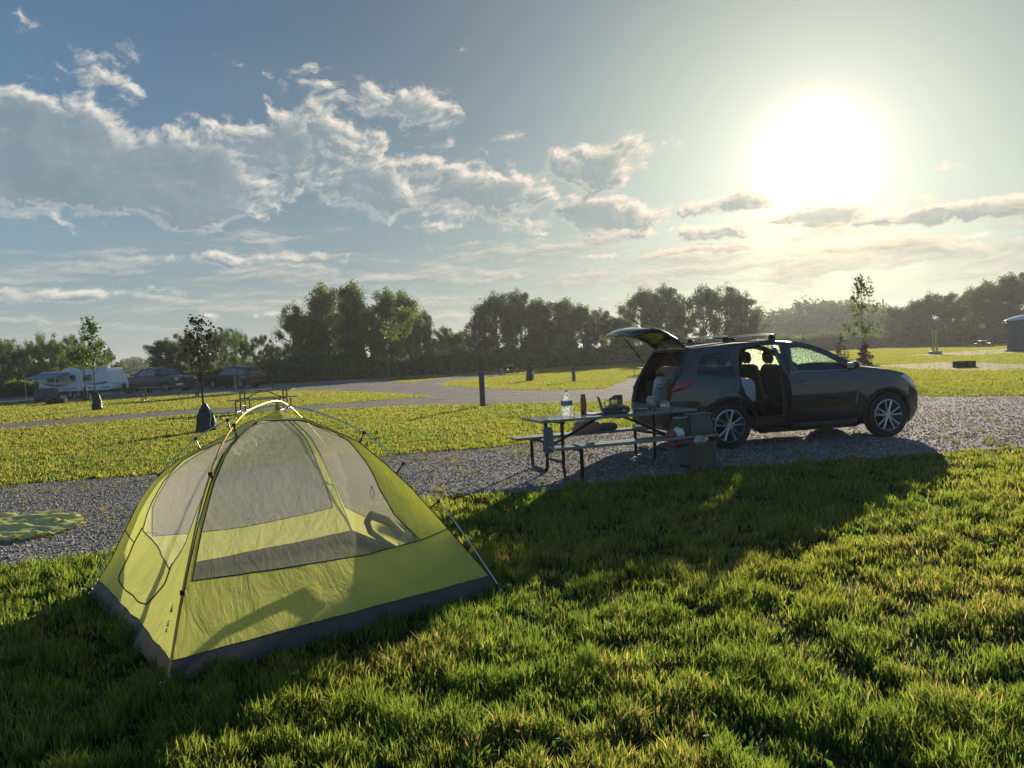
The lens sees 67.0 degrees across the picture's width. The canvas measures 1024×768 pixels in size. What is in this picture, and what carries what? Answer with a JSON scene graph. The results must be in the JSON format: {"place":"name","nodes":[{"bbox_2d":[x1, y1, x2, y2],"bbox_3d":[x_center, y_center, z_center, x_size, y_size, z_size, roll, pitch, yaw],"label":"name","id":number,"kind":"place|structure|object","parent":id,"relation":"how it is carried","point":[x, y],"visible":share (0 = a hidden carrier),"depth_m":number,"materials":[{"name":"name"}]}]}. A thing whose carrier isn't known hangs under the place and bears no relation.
{"place":"outdoors","nodes":[
{"label":"outdoors","id":0,"kind":"place"},
{"bbox_2d":[0,343,1023,767],"bbox_3d":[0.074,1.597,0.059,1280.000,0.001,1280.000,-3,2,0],"label":"ground","id":1,"kind":"structure","parent":0,"point":[840,759],"depth_m":4.29,"materials":[{"name":"green plant"}]},
{"bbox_2d":[0,339,14,379],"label":"scrub tree","id":2,"kind":"object","parent":1,"relation":"on","point":[1,373],"visible":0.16,"depth_m":74.96,"materials":[{"name":"green plant"}]},
{"bbox_2d":[0,338,32,381],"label":"scrub tree","id":3,"kind":"object","parent":1,"relation":"on","point":[4,348],"visible":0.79,"depth_m":71.78,"materials":[{"name":"green plant"}]},
{"bbox_2d":[2,344,48,379],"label":"scrub tree","id":4,"kind":"object","parent":1,"relation":"on","point":[21,374],"visible":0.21,"depth_m":76.92,"materials":[{"name":"green plant"}]},
{"bbox_2d":[14,339,68,380],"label":"scrub tree","id":5,"kind":"object","parent":1,"relation":"on","point":[37,350],"visible":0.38,"depth_m":74.99,"materials":[{"name":"green plant"}]},
{"bbox_2d":[33,388,59,401],"bbox_3d":[-31.303,0.703,52.047,1.604,0.890,0.743,-3,2,-6],"label":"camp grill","id":6,"kind":"object","parent":1,"relation":"on","point":[42,394],"visible":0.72,"depth_m":51.72,"materials":[{"name":"black metal"}]},
{"bbox_2d":[46,398,67,403],"bbox_3d":[-26.893,1.026,45.700,1.100,0.300,1.100,-3,2,0],"label":"fire ring","id":7,"kind":"object","parent":1,"relation":"on","point":[56,401],"visible":0.77,"depth_m":45.25,"materials":[{"name":"metal"}]},
{"bbox_2d":[32,332,85,371],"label":"scrub tree","id":8,"kind":"object","parent":1,"relation":"on","point":[58,355],"visible":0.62,"depth_m":73.42,"materials":[{"name":"green plant"}]},
{"bbox_2d":[55,340,99,370],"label":"scrub tree","id":9,"kind":"object","parent":1,"relation":"on","point":[86,367],"visible":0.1,"depth_m":78.88,"materials":[{"name":"green plant"}]},
{"bbox_2d":[63,344,103,399],"bbox_3d":[-27.360,-0.713,49.712,2.390,3.723,2.150,-3,2,-13],"label":"young tree","id":10,"kind":"object","parent":1,"relation":"on","point":[76,362],"visible":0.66,"depth_m":49.54,"materials":[{"name":"green plant"}]},
{"bbox_2d":[76,316,115,409],"bbox_3d":[-18.916,-0.904,35.048,1.412,4.395,1.360,-2,2,14],"label":"young tree","id":11,"kind":"object","parent":1,"relation":"on","point":[92,330],"visible":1,"depth_m":34.86,"materials":[{"name":"green plant"}]},
{"bbox_2d":[76,349,126,368],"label":"scrub tree","id":12,"kind":"object","parent":1,"relation":"on","point":[106,360],"visible":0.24,"depth_m":84.62,"materials":[{"name":"green plant"}]},
{"bbox_2d":[142,337,194,370],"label":"bushy tree","id":13,"kind":"object","parent":1,"relation":"on","point":[169,349],"visible":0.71,"depth_m":75.08,"materials":[{"name":"green plant"}]},
{"bbox_2d":[137,385,203,400],"bbox_3d":[-19.375,0.509,43.954,3.400,0.764,1.688,-3,2,-16],"label":"picnic table","id":14,"kind":"object","parent":1,"relation":"on","point":[196,393],"visible":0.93,"depth_m":43.69,"materials":[{"name":"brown wood"}]},
{"bbox_2d":[172,329,210,370],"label":"bushy tree","id":15,"kind":"object","parent":1,"relation":"on","point":[181,342],"visible":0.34,"depth_m":78.98,"materials":[{"name":"green plant"}]},
{"bbox_2d":[183,313,219,431],"bbox_3d":[-7.972,-0.247,19.928,1.001,3.176,1.180,-3,2,-14],"label":"young tree","id":16,"kind":"object","parent":1,"relation":"on","point":[205,419],"visible":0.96,"depth_m":19.95,"materials":[{"name":"purple leaves"},{"name":"bark"},{"name":"dark plastic fabric"}]},
{"bbox_2d":[188,327,238,369],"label":"bushy tree","id":17,"kind":"object","parent":1,"relation":"on","point":[222,338],"visible":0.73,"depth_m":77.43,"materials":[{"name":"green plant"}]},
{"bbox_2d":[209,329,255,366],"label":"bushy tree","id":18,"kind":"object","parent":1,"relation":"on","point":[232,357],"visible":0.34,"depth_m":83.00,"materials":[{"name":"green plant"}]},
{"bbox_2d":[229,333,272,365],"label":"bushy tree","id":19,"kind":"object","parent":1,"relation":"on","point":[255,343],"visible":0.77,"depth_m":77.87,"materials":[{"name":"green plant"}]},
{"bbox_2d":[263,344,285,361],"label":"bushy tree","id":20,"kind":"object","parent":1,"relation":"on","point":[276,352],"visible":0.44,"depth_m":87.37,"materials":[{"name":"green plant"}]},
{"bbox_2d":[270,300,309,359],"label":"tall tree","id":21,"kind":"object","parent":1,"relation":"on","point":[290,320],"visible":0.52,"depth_m":81.36,"materials":[{"name":"green plant"}]},
{"bbox_2d":[80,400,509,686],"bbox_3d":[-1.612,0.844,5.432,2.240,1.467,2.297,-4,3,-38],"label":"dome tent","id":22,"kind":"object","parent":1,"relation":"on","point":[282,529],"visible":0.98,"depth_m":4.78,"materials":[{"name":"fabric"},{"name":"netting"},{"name":"aluminum"}]},
{"bbox_2d":[143,438,234,567],"bbox_3d":[-2.066,0.715,5.053,0.506,0.743,1.099,-4,3,-34],"label":"mesh window","id":23,"kind":"structure","parent":22,"relation":"in","point":[170,516],"depth_m":5.08,"materials":[{"name":"beige fabric"}]},
{"bbox_2d":[193,420,419,579],"bbox_3d":[-1.423,0.672,4.918,1.487,0.858,0.725,-5,3,-41],"label":"mesh window","id":24,"kind":"structure","parent":22,"relation":"in","point":[287,493],"depth_m":4.81,"materials":[{"name":"beige fabric"}]},
{"bbox_2d":[286,311,331,380],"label":"tall tree","id":25,"kind":"object","parent":1,"relation":"on","point":[305,326],"visible":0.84,"depth_m":75.23,"materials":[{"name":"green plant"}]},
{"bbox_2d":[302,280,346,355],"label":"tall tree","id":26,"kind":"object","parent":1,"relation":"on","point":[321,303],"visible":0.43,"depth_m":85.28,"materials":[{"name":"green plant"}]},
{"bbox_2d":[331,278,374,357],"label":"tall tree","id":27,"kind":"object","parent":1,"relation":"on","point":[351,302],"visible":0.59,"depth_m":82.79,"materials":[{"name":"green plant"}]},
{"bbox_2d":[347,303,390,359],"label":"tall tree","id":28,"kind":"object","parent":1,"relation":"on","point":[366,319],"visible":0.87,"depth_m":79.56,"materials":[{"name":"green plant"}]},
{"bbox_2d":[369,286,421,359],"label":"tall tree","id":29,"kind":"object","parent":1,"relation":"on","point":[385,302],"visible":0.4,"depth_m":86.46,"materials":[{"name":"green plant"}]},
{"bbox_2d":[378,305,424,378],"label":"young tree","id":30,"kind":"object","parent":1,"relation":"on","point":[401,318],"visible":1,"depth_m":67.33,"materials":[{"name":"green plant"}]},
{"bbox_2d":[387,289,426,359],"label":"tall tree","id":31,"kind":"object","parent":1,"relation":"on","point":[404,300],"visible":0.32,"depth_m":83.08,"materials":[{"name":"green plant"}]},
{"bbox_2d":[400,308,438,360],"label":"tall tree","id":32,"kind":"object","parent":1,"relation":"on","point":[430,344],"visible":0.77,"depth_m":81.39,"materials":[{"name":"green plant"}]},
{"bbox_2d":[432,324,458,355],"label":"broadleaf tree","id":33,"kind":"object","parent":1,"relation":"on","point":[443,341],"visible":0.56,"depth_m":97.44,"materials":[{"name":"green plant"}]},
{"bbox_2d":[447,329,471,352],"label":"broadleaf tree","id":34,"kind":"object","parent":1,"relation":"on","point":[454,344],"visible":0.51,"depth_m":95.48,"materials":[{"name":"green plant"}]},
{"bbox_2d":[2,295,930,380],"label":"woods","id":35,"kind":"object","parent":1,"relation":"on","point":[824,316],"visible":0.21,"depth_m":247.12,"materials":[{"name":"green plant"}]},
{"bbox_2d":[461,314,493,351],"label":"broadleaf tree","id":36,"kind":"object","parent":1,"relation":"on","point":[480,325],"visible":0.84,"depth_m":91.50,"materials":[{"name":"green plant"}]},
{"bbox_2d":[479,372,484,406],"bbox_3d":[-0.964,0.169,24.860,0.145,1.127,0.145,-3,2,-17],"label":"site post","id":37,"kind":"object","parent":1,"relation":"on","point":[481,388],"visible":0.84,"depth_m":24.79,"materials":[{"name":"wood"}]},
{"bbox_2d":[470,290,519,350],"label":"broadleaf tree","id":38,"kind":"object","parent":1,"relation":"on","point":[495,306],"visible":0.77,"depth_m":93.09,"materials":[{"name":"green plant"}]},
{"bbox_2d":[0,323,1006,397],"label":"brush","id":39,"kind":"object","parent":1,"relation":"on","point":[331,367],"visible":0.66,"depth_m":86.68,"materials":[{"name":"green plant"}]},
{"bbox_2d":[0,448,1023,767],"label":"lawn weeds","id":40,"kind":"object","parent":1,"relation":"on","point":[552,740],"visible":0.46,"depth_m":4.41,"materials":[{"name":"green plant"}]},
{"bbox_2d":[501,288,546,349],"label":"broadleaf tree","id":41,"kind":"object","parent":1,"relation":"on","point":[519,298],"visible":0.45,"depth_m":96.62,"materials":[{"name":"green plant"}]},
{"bbox_2d":[526,364,533,380],"bbox_3d":[1.072,-0.698,46.904,0.549,1.050,0.382,-4,2,-27],"label":"watering bag cone","id":42,"kind":"object","parent":1,"relation":"on","point":[529,375],"visible":0.88,"depth_m":46.77,"materials":[{"name":"grey plastic"}]},
{"bbox_2d":[522,297,564,352],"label":"broadleaf tree","id":43,"kind":"object","parent":1,"relation":"on","point":[540,336],"visible":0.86,"depth_m":95.41,"materials":[{"name":"green plant"}]},
{"bbox_2d":[549,297,582,350],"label":"broadleaf tree","id":44,"kind":"object","parent":1,"relation":"on","point":[565,305],"visible":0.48,"depth_m":98.65,"materials":[{"name":"green plant"}]},
{"bbox_2d":[571,361,575,381],"bbox_3d":[3.370,-0.680,42.453,0.150,1.127,0.150,-3,2,-17],"label":"site post","id":45,"kind":"object","parent":1,"relation":"on","point":[573,370],"visible":1,"depth_m":42.38,"materials":[{"name":"wood"}]},
{"bbox_2d":[561,302,602,349],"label":"broadleaf tree","id":46,"kind":"object","parent":1,"relation":"on","point":[578,317],"visible":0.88,"depth_m":95.51,"materials":[{"name":"green plant"}]},
{"bbox_2d":[590,307,619,347],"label":"broadleaf tree","id":47,"kind":"object","parent":1,"relation":"on","point":[603,317],"visible":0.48,"depth_m":101.00,"materials":[{"name":"green plant"}]},
{"bbox_2d":[607,316,636,349],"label":"broadleaf tree","id":48,"kind":"object","parent":1,"relation":"on","point":[617,323],"visible":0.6,"depth_m":99.10,"materials":[{"name":"green plant"}]},
{"bbox_2d":[615,287,666,345],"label":"hazy tree","id":49,"kind":"object","parent":1,"relation":"on","point":[643,302],"visible":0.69,"depth_m":103.46,"materials":[{"name":"green plant"}]},
{"bbox_2d":[648,282,694,342],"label":"hazy tree","id":50,"kind":"object","parent":1,"relation":"on","point":[672,304],"visible":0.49,"depth_m":104.85,"materials":[{"name":"green plant"}]},
{"bbox_2d":[666,308,699,342],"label":"hazy tree","id":51,"kind":"object","parent":1,"relation":"on","point":[679,320],"visible":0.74,"depth_m":99.41,"materials":[{"name":"green plant"}]},
{"bbox_2d":[690,436,716,472],"bbox_3d":[2.439,0.900,9.867,0.280,0.444,0.182,-3,2,-11],"label":"paper bag","id":52,"kind":"object","parent":1,"relation":"on","point":[703,454],"visible":0.82,"depth_m":9.79,"materials":[{"name":"brown"}]},
{"bbox_2d":[693,436,706,442],"bbox_3d":[2.394,0.726,9.863,0.174,0.143,0.140,-3,2,0],"label":"bread loaf","id":53,"kind":"object","parent":52,"relation":"in","point":[697,439],"visible":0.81,"depth_m":9.81,"materials":[{"name":"beige food"}]},
{"bbox_2d":[682,283,725,341],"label":"hazy tree","id":54,"kind":"object","parent":1,"relation":"on","point":[708,300],"visible":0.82,"depth_m":103.23,"materials":[{"name":"green plant"}]},
{"bbox_2d":[707,281,749,335],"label":"hazy tree","id":55,"kind":"object","parent":1,"relation":"on","point":[731,293],"visible":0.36,"depth_m":106.80,"materials":[{"name":"green plant"}]},
{"bbox_2d":[722,291,768,338],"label":"hazy tree","id":56,"kind":"object","parent":1,"relation":"on","point":[740,317],"visible":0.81,"depth_m":104.80,"materials":[{"name":"green plant"}]},
{"bbox_2d":[744,314,771,339],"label":"hazy tree","id":57,"kind":"object","parent":1,"relation":"on","point":[760,330],"visible":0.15,"depth_m":109.17,"materials":[{"name":"green plant"}]},
{"bbox_2d":[834,331,853,360],"bbox_3d":[25.160,-2.825,58.936,1.532,2.371,1.804,-4,2,-30],"label":"spruce","id":58,"kind":"object","parent":1,"relation":"on","point":[840,345],"visible":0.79,"depth_m":58.84,"materials":[{"name":"green plant"}]},
{"bbox_2d":[841,273,884,365],"bbox_3d":[19.887,-3.530,43.629,1.833,5.395,2.057,-4,2,-30],"label":"young tree","id":59,"kind":"object","parent":1,"relation":"on","point":[859,280],"visible":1,"depth_m":43.35,"materials":[{"name":"green plant"}]},
{"bbox_2d":[856,342,879,366],"bbox_3d":[19.778,-1.626,43.464,1.595,1.650,1.366,-4,2,-27],"label":"spruce","id":60,"kind":"object","parent":1,"relation":"on","point":[864,355],"visible":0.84,"depth_m":43.34,"materials":[{"name":"green plant"}]},
{"bbox_2d":[875,304,918,334],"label":"woodland tree","id":61,"kind":"object","parent":1,"relation":"on","point":[891,313],"visible":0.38,"depth_m":138.90,"materials":[{"name":"green plant"}]},
{"bbox_2d":[883,299,932,345],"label":"woodland tree","id":62,"kind":"object","parent":1,"relation":"on","point":[909,325],"visible":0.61,"depth_m":134.76,"materials":[{"name":"green plant"}]},
{"bbox_2d":[909,291,961,344],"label":"woodland tree","id":63,"kind":"object","parent":1,"relation":"on","point":[928,303],"visible":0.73,"depth_m":129.77,"materials":[{"name":"green plant"}]},
{"bbox_2d":[926,291,968,336],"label":"woodland tree","id":64,"kind":"object","parent":1,"relation":"on","point":[946,311],"visible":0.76,"depth_m":126.69,"materials":[{"name":"green plant"}]},
{"bbox_2d":[880,362,1023,370],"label":"dirt patch","id":65,"kind":"object","parent":1,"relation":"on","point":[993,367],"visible":0.6,"depth_m":38.83,"materials":[{"name":"brown soil"}]},
{"bbox_2d":[952,361,975,367],"bbox_3d":[22.077,-0.966,37.774,1.000,0.300,1.000,-3,2,0],"label":"fire ring","id":66,"kind":"object","parent":65,"relation":"on","point":[960,364],"visible":0.95,"depth_m":37.38,"materials":[{"name":"metal"}]},
{"bbox_2d":[918,349,1021,355],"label":"dirt patch","id":67,"kind":"object","parent":1,"relation":"on","point":[968,353],"visible":0.58,"depth_m":66.70,"materials":[{"name":"brown soil"}]},
{"bbox_2d":[928,329,941,353],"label":"twin post sign","id":68,"kind":"object","parent":67,"relation":"on","point":[935,350],"visible":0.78,"depth_m":67.61,"materials":[{"name":"yellow paint"}]},
{"bbox_2d":[1005,315,1023,351],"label":"shed","id":69,"kind":"object","parent":67,"relation":"on","point":[1015,333],"visible":1,"depth_m":63.51,"materials":[{"name":"plastic"}]},
{"bbox_2d":[952,286,988,328],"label":"woodland tree","id":70,"kind":"object","parent":1,"relation":"on","point":[969,291],"visible":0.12,"depth_m":130.72,"materials":[{"name":"green plant"}]},
{"bbox_2d":[960,278,1008,328],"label":"woodland tree","id":71,"kind":"object","parent":1,"relation":"on","point":[979,305],"visible":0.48,"depth_m":125.49,"materials":[{"name":"green plant"}]},
{"bbox_2d":[984,271,1023,328],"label":"woodland tree","id":72,"kind":"object","parent":1,"relation":"on","point":[1010,285],"visible":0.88,"depth_m":120.42,"materials":[{"name":"green plant"}]},
{"bbox_2d":[997,272,1023,316],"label":"woodland tree","id":73,"kind":"object","parent":1,"relation":"on","point":[1021,274],"visible":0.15,"depth_m":123.37,"materials":[{"name":"green plant"}]},
{"bbox_2d":[0,357,1023,566],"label":"gravel road","id":74,"kind":"structure","parent":0,"point":[443,394],"depth_m":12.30,"materials":[{"name":"grey gravel"}]},
{"bbox_2d":[0,509,86,540],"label":"rain cover","id":75,"kind":"object","parent":74,"relation":"on","point":[24,525],"visible":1,"depth_m":8.21,"materials":[{"name":"fabric"}]},
{"bbox_2d":[24,365,131,400],"bbox_3d":[-31.007,-0.158,55.717,6.632,2.313,3.456,-2,2,8],"label":"travel trailer","id":76,"kind":"object","parent":74,"relation":"on","point":[69,382],"visible":0.7,"depth_m":55.65,"materials":[{"name":"white paint"}]},
{"bbox_2d":[124,367,197,392],"bbox_3d":[-28.266,-0.329,61.681,7.142,1.960,2.592,-2,2,27],"label":"pickup truck","id":77,"kind":"object","parent":74,"relation":"on","point":[161,377],"visible":0.8,"depth_m":60.60,"materials":[{"name":"grey paint"}]},
{"bbox_2d":[203,365,265,388],"bbox_3d":[-22.464,-0.553,62.645,4.924,1.797,1.900,-2,2,23],"label":"parked suv","id":78,"kind":"object","parent":74,"relation":"on","point":[253,375],"visible":0.98,"depth_m":61.76,"materials":[{"name":"black paint"}]},
{"bbox_2d":[227,388,298,412],"bbox_3d":[-9.196,0.596,28.682,2.200,0.764,1.688,-3,2,-2],"label":"picnic table","id":79,"kind":"object","parent":74,"relation":"on","point":[286,397],"visible":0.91,"depth_m":28.42,"materials":[{"name":"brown wood"}]},
{"bbox_2d":[498,365,518,374],"bbox_3d":[-0.317,-1.158,65.136,1.688,0.764,1.700,-3,2,4],"label":"picnic table","id":80,"kind":"object","parent":74,"relation":"on","point":[505,372],"visible":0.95,"depth_m":64.65,"materials":[{"name":"brown wood"}]},
{"bbox_2d":[0,399,1023,520],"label":"weeds","id":81,"kind":"object","parent":74,"relation":"on","point":[433,474],"visible":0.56,"depth_m":11.44,"materials":[{"name":"green plant"}]},
{"bbox_2d":[510,406,718,482],"bbox_3d":[1.338,0.775,10.458,2.300,0.764,1.688,-3,2,-20],"label":"picnic table","id":82,"kind":"object","parent":74,"relation":"on","point":[562,447],"visible":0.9,"depth_m":10.22,"materials":[{"name":"grey wood"}]},
{"bbox_2d":[543,420,553,452],"bbox_3d":[0.452,0.659,9.714,0.143,0.410,0.110,-3,2,-20],"label":"hanging bag","id":83,"kind":"object","parent":82,"relation":"hanging from","point":[548,439],"visible":0.98,"depth_m":9.67,"materials":[{"name":"white plastic"}]},
{"bbox_2d":[561,390,572,416],"bbox_3d":[0.724,0.251,10.242,0.159,0.352,0.159,-3,2,-11],"label":"water bottle","id":84,"kind":"object","parent":82,"relation":"on","point":[567,402],"visible":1,"depth_m":10.26,"materials":[{"name":"clear plastic"}]},
{"bbox_2d":[580,394,586,414],"bbox_3d":[0.960,0.273,10.415,0.078,0.275,0.078,-3,2,0],"label":"thermos flask","id":85,"kind":"object","parent":82,"relation":"on","point":[583,404],"visible":1,"depth_m":10.38,"materials":[{"name":"red metal"}]},
{"bbox_2d":[572,420,599,432],"bbox_3d":[1.073,0.600,11.104,0.420,0.160,0.297,-3,2,-20],"label":"pink bag","id":86,"kind":"object","parent":82,"relation":"on","point":[594,426],"visible":0.86,"depth_m":10.99,"materials":[{"name":"fabric"}]},
{"bbox_2d":[586,412,603,414],"bbox_3d":[1.183,0.389,10.468,0.420,0.006,0.300,-3,2,-20],"label":"table mat","id":87,"kind":"object","parent":82,"relation":"on","point":[590,413],"visible":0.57,"depth_m":10.38,"materials":[{"name":"white paint"}]},
{"bbox_2d":[597,397,629,413],"bbox_3d":[1.363,0.274,10.408,0.410,0.220,0.270,-3,2,0],"label":"camp stove","id":88,"kind":"object","parent":87,"relation":"on","point":[616,409],"visible":0.97,"depth_m":10.29,"materials":[{"name":"grey metal"}]},
{"bbox_2d":[604,396,617,405],"bbox_3d":[1.344,0.228,10.403,0.175,0.132,0.131,-4,2,-30],"label":"coffee pot","id":89,"kind":"object","parent":88,"relation":"on","point":[613,400],"visible":1,"depth_m":10.36,"materials":[{"name":"metal"}]},
{"bbox_2d":[600,422,616,430],"bbox_3d":[1.371,0.609,11.213,0.303,0.107,0.215,-3,2,-20],"label":"grey pouch","id":90,"kind":"object","parent":82,"relation":"on","point":[608,426],"visible":0.89,"depth_m":11.13,"materials":[{"name":"fabric"}]},
{"bbox_2d":[647,396,654,409],"bbox_3d":[1.913,0.262,10.638,0.100,0.192,0.100,-3,2,0],"label":"storage jar","id":91,"kind":"object","parent":82,"relation":"on","point":[651,404],"visible":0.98,"depth_m":10.60,"materials":[{"name":"clear plastic"}]},
{"bbox_2d":[659,400,666,409],"bbox_3d":[2.078,0.289,10.656,0.090,0.120,0.062,-3,2,0],"label":"food carton","id":92,"kind":"object","parent":82,"relation":"on","point":[662,405],"visible":1,"depth_m":10.63,"materials":[{"name":"brown"}]},
{"bbox_2d":[673,427,684,435],"bbox_3d":[2.145,0.611,9.982,0.152,0.121,0.137,-3,2,0],"label":"paper packet","id":93,"kind":"object","parent":82,"relation":"on","point":[679,431],"visible":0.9,"depth_m":9.93,"materials":[{"name":"white paper"}]},
{"bbox_2d":[670,415,689,435],"bbox_3d":[2.181,0.537,10.061,0.250,0.258,0.238,-3,2,-20],"label":"dark sack","id":94,"kind":"object","parent":82,"relation":"on","point":[679,421],"visible":0.83,"depth_m":9.98,"materials":[{"name":"grey fabric"}]},
{"bbox_2d":[682,412,716,434],"bbox_3d":[2.452,0.515,10.139,0.416,0.272,0.288,-3,2,-20],"label":"cooler bag","id":95,"kind":"object","parent":82,"relation":"on","point":[700,423],"visible":0.94,"depth_m":10.01,"materials":[{"name":"fabric"}]},
{"bbox_2d":[666,439,692,466],"bbox_3d":[2.322,0.934,10.503,0.360,0.330,0.298,-3,2,-20],"label":"cooler box","id":96,"kind":"object","parent":74,"relation":"on","point":[678,452],"visible":0.69,"depth_m":10.40,"materials":[{"name":"grey plastic"}]},
{"bbox_2d":[604,327,917,448],"bbox_3d":[4.231,-0.043,12.699,5.193,1.960,2.669,-3,2,-11],"label":"suv","id":97,"kind":"object","parent":74,"relation":"on","point":[793,393],"visible":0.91,"depth_m":12.24,"materials":[{"name":"black paint"}]},
{"bbox_2d":[652,384,662,403],"bbox_3d":[2.431,0.157,12.712,0.244,0.316,0.243,-3,2,-11],"label":"tote bag","id":98,"kind":"object","parent":97,"relation":"in","point":[657,394],"visible":0.62,"depth_m":12.62,"materials":[{"name":"teal fabric"}]},
{"bbox_2d":[652,373,664,395],"bbox_3d":[2.554,0.062,12.944,0.388,0.476,0.367,-3,2,-11],"label":"bedding bag","id":99,"kind":"object","parent":97,"relation":"in","point":[658,380],"visible":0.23,"depth_m":12.87,"materials":[{"name":"white fabric"}]},
{"bbox_2d":[662,379,673,403],"bbox_3d":[2.556,0.122,12.413,0.285,0.396,0.258,-3,2,-11],"label":"trunk bag","id":100,"kind":"object","parent":97,"relation":"in","point":[667,389],"visible":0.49,"depth_m":12.30,"materials":[{"name":"brown fabric"}]},
{"bbox_2d":[662,365,679,386],"bbox_3d":[2.747,0.000,12.620,0.524,0.606,0.538,-3,2,-11],"label":"duffel bag","id":101,"kind":"object","parent":97,"relation":"in","point":[670,373],"visible":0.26,"depth_m":12.50,"materials":[{"name":"grey fabric"}]},
{"bbox_2d":[0,0,1023,367],"label":"sky","id":102,"kind":"structure","parent":0,"point":[163,162],"materials":[{"name":"blue"}]},
{"bbox_2d":[741,378,755,401],"bbox_3d":[3.671,0.078,12.351,0.416,0.383,0.385,-3,2,-11],"label":"pillow","id":103,"kind":"object","parent":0,"point":[748,384],"visible":0.49,"depth_m":12.20,"materials":[{"name":"white fabric"}]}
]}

